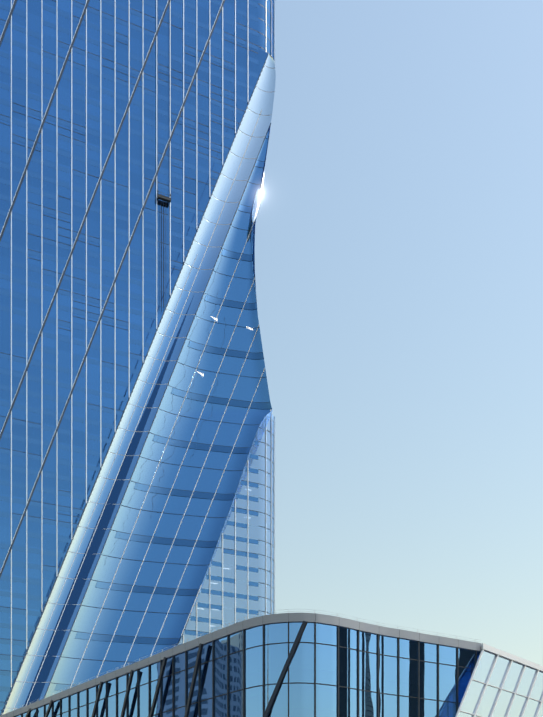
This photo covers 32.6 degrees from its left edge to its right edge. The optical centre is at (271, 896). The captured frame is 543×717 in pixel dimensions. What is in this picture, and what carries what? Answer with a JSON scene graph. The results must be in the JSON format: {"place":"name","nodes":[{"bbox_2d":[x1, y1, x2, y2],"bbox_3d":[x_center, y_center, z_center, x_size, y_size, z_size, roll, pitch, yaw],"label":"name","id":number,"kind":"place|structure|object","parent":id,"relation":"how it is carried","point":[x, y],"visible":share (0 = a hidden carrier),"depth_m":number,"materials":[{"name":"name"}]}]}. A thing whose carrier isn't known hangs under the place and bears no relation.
{"place":"outdoors","nodes":[
{"label":"outdoors","id":0,"kind":"place"},
{"bbox_2d":[0,0,267,714],"bbox_3d":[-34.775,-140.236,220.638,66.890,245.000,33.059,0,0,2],"label":"glass facade","id":1,"kind":"object","parent":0,"point":[64,206],"visible":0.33,"depth_m":216.43,"materials":[{"name":"blue glass"}]},
{"bbox_2d":[0,0,222,571],"bbox_3d":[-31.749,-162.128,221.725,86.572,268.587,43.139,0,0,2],"label":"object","id":2,"kind":"object","parent":1,"relation":"attached to","point":[81,224],"visible":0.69,"depth_m":215.24,"materials":[{"name":"silver metal"}]},
{"bbox_2d":[0,0,224,577],"bbox_3d":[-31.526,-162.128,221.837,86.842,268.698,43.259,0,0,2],"label":"tower diagonal fins","id":3,"kind":"object","parent":1,"relation":"attached to","point":[27,165],"visible":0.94,"depth_m":215.06,"materials":[{"name":"grey metal"}]},
{"bbox_2d":[0,0,257,706],"bbox_3d":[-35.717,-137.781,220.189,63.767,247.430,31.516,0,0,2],"label":"tower spandrel bands","id":4,"kind":"object","parent":1,"relation":"attached to","point":[83,267],"visible":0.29,"depth_m":216.99,"materials":[{"name":"blue glass"}]},
{"bbox_2d":[0,0,257,710],"bbox_3d":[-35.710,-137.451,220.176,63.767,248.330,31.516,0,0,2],"label":"tower stack joints","id":5,"kind":"object","parent":1,"relation":"attached to","point":[98,238],"visible":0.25,"depth_m":218.65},
{"bbox_2d":[11,0,247,686],"bbox_3d":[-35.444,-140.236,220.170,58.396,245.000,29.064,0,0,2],"label":"vertical mullions","id":6,"kind":"object","parent":1,"relation":"attached to","point":[114,252],"visible":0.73,"depth_m":219.37,"materials":[{"name":"silver metal"}]},
{"bbox_2d":[0,55,270,715],"bbox_3d":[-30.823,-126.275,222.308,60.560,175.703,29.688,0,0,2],"label":"panel joints","id":7,"kind":"object","parent":1,"relation":"attached to","point":[145,441],"visible":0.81,"depth_m":222.69,"materials":[{"name":"metal"}]},
{"bbox_2d":[23,293,194,706],"bbox_3d":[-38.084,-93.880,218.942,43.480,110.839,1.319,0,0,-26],"label":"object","id":8,"kind":"object","parent":7,"relation":"attached to","point":[79,585],"visible":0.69,"depth_m":216.90,"materials":[{"name":"blue glass"}]},
{"bbox_2d":[3,54,275,713],"bbox_3d":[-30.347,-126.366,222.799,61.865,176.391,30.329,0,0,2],"label":"curved glass edge","id":9,"kind":"object","parent":7,"relation":"attached to","point":[260,100],"visible":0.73,"depth_m":225.17,"materials":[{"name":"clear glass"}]},
{"bbox_2d":[11,65,274,708],"bbox_3d":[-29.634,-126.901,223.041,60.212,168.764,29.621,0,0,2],"label":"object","id":10,"kind":"object","parent":7,"relation":"attached to","point":[161,360],"visible":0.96,"depth_m":225.18,"materials":[{"name":"white"}]},
{"bbox_2d":[46,125,271,697],"bbox_3d":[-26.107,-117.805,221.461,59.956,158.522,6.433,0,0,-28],"label":"curved glass facade","id":11,"kind":"structure","parent":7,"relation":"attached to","point":[169,525],"depth_m":225.59,"materials":[{"name":"blue glass"}]},
{"bbox_2d":[2,62,265,714],"bbox_3d":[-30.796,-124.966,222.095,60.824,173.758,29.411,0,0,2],"label":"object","id":12,"kind":"object","parent":11,"relation":"attached to","point":[163,451],"visible":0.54,"depth_m":223.84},
{"bbox_2d":[13,110,270,709],"bbox_3d":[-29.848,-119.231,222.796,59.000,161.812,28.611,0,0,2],"label":"sail mullions","id":13,"kind":"object","parent":11,"relation":"attached to","point":[158,465],"visible":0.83,"depth_m":223.75,"materials":[{"name":"silver metal"}]},
{"bbox_2d":[55,160,271,690],"bbox_3d":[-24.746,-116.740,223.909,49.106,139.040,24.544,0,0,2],"label":"floor slabs","id":14,"kind":"structure","parent":11,"relation":"attached to","point":[166,491],"depth_m":225.91,"materials":[{"name":"blue glass"}]},
{"bbox_2d":[104,257,225,564],"bbox_3d":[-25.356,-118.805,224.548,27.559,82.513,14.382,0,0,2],"label":"sail reflected lines","id":15,"kind":"object","parent":11,"relation":"attached to","point":[189,394],"visible":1,"depth_m":227.49,"materials":[{"name":"white"}]},
{"bbox_2d":[252,175,263,221],"bbox_3d":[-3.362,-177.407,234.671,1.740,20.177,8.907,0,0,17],"label":"sun glare","id":16,"kind":"object","parent":7,"relation":"attached to","point":[256,200],"visible":0.65,"depth_m":233.03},
{"bbox_2d":[163,200,163,307],"bbox_3d":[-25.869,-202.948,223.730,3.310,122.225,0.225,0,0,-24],"label":"cradle ropes","id":17,"kind":"object","parent":1,"relation":"attached to","point":[163,253],"visible":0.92,"depth_m":223.70,"materials":[{"name":"grey"}]},
{"bbox_2d":[157,190,170,202],"bbox_3d":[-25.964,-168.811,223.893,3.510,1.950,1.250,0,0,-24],"label":"window-cleaning platform","id":18,"kind":"structure","parent":17,"relation":"hanging from","point":[163,197],"depth_m":223.42,"materials":[{"name":"grey metal"}]},
{"bbox_2d":[25,621,307,716],"bbox_3d":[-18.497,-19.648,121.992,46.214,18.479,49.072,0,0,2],"label":"diagonal braces","id":19,"kind":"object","parent":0,"point":[282,674],"depth_m":107.02,"materials":[{"name":"black metal"}]},
{"bbox_2d":[13,613,419,715],"bbox_3d":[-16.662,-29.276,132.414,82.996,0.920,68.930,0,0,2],"label":"podium fascia joints","id":20,"kind":"object","parent":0,"point":[315,621],"visible":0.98,"depth_m":103.30,"materials":[{"name":"grey metal"}]},
{"bbox_2d":[178,410,272,645],"bbox_3d":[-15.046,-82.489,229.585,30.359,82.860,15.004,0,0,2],"label":"glass facade","id":21,"kind":"object","parent":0,"point":[241,588],"visible":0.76,"depth_m":232.44,"materials":[{"name":"blue glass"}]},
{"bbox_2d":[1,609,477,714],"bbox_3d":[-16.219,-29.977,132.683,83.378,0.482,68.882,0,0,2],"label":"podium roof rail","id":22,"kind":"object","parent":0,"point":[241,620],"visible":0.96,"depth_m":105.83,"materials":[{"name":"grey metal"}]},
{"bbox_2d":[0,613,481,716],"bbox_3d":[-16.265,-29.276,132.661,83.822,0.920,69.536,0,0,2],"label":"roof edge","id":23,"kind":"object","parent":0,"point":[306,617],"depth_m":105.19,"materials":[{"name":"grey metal"}]},
{"bbox_2d":[14,622,476,716],"bbox_3d":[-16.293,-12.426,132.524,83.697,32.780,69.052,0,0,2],"label":"window mullions","id":24,"kind":"object","parent":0,"point":[288,683],"visible":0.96,"depth_m":104.51,"materials":[{"name":"black metal"}]},
{"bbox_2d":[15,622,480,716],"bbox_3d":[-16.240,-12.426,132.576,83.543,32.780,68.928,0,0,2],"label":"glass facade","id":25,"kind":"structure","parent":24,"relation":"in","point":[301,695],"depth_m":102.56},
{"bbox_2d":[258,414,273,616],"bbox_3d":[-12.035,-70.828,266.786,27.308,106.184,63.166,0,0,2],"label":"glass facade","id":26,"kind":"structure","parent":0,"point":[261,530],"depth_m":236.33,"materials":[{"name":"blue glass"}]},
{"bbox_2d":[258,3,273,613],"bbox_3d":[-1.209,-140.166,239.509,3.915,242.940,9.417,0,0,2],"label":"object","id":27,"kind":"object","parent":26,"relation":"attached to","point":[270,418],"visible":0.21,"depth_m":235.83,"materials":[{"name":"blue glass"}]},
{"bbox_2d":[265,0,274,614],"bbox_3d":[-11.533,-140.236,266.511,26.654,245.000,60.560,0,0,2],"label":"tower corner mullions","id":28,"kind":"object","parent":26,"relation":"attached to","point":[271,414],"depth_m":237.66,"materials":[{"name":"silver metal"}]},
{"bbox_2d":[258,0,273,59],"bbox_3d":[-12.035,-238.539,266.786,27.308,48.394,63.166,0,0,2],"label":"glass facade","id":29,"kind":"structure","parent":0,"point":[261,26],"depth_m":236.33,"materials":[{"name":"blue glass"}]},
{"bbox_2d":[255,0,542,665],"label":"sky","id":30,"kind":"structure","parent":0,"point":[399,224],"materials":[{"name":"blue"}]},
{"bbox_2d":[455,643,542,716],"bbox_3d":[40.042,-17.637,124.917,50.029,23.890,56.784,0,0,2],"label":"window frame","id":31,"kind":"object","parent":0,"point":[511,657],"visible":1,"depth_m":112.04,"materials":[{"name":"white metal"}]},
{"bbox_2d":[458,650,542,716],"bbox_3d":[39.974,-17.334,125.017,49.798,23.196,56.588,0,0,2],"label":"window panes","id":32,"kind":"structure","parent":31,"relation":"in","point":[476,688],"depth_m":112.19,"materials":[{"name":"glass"}]}
]}

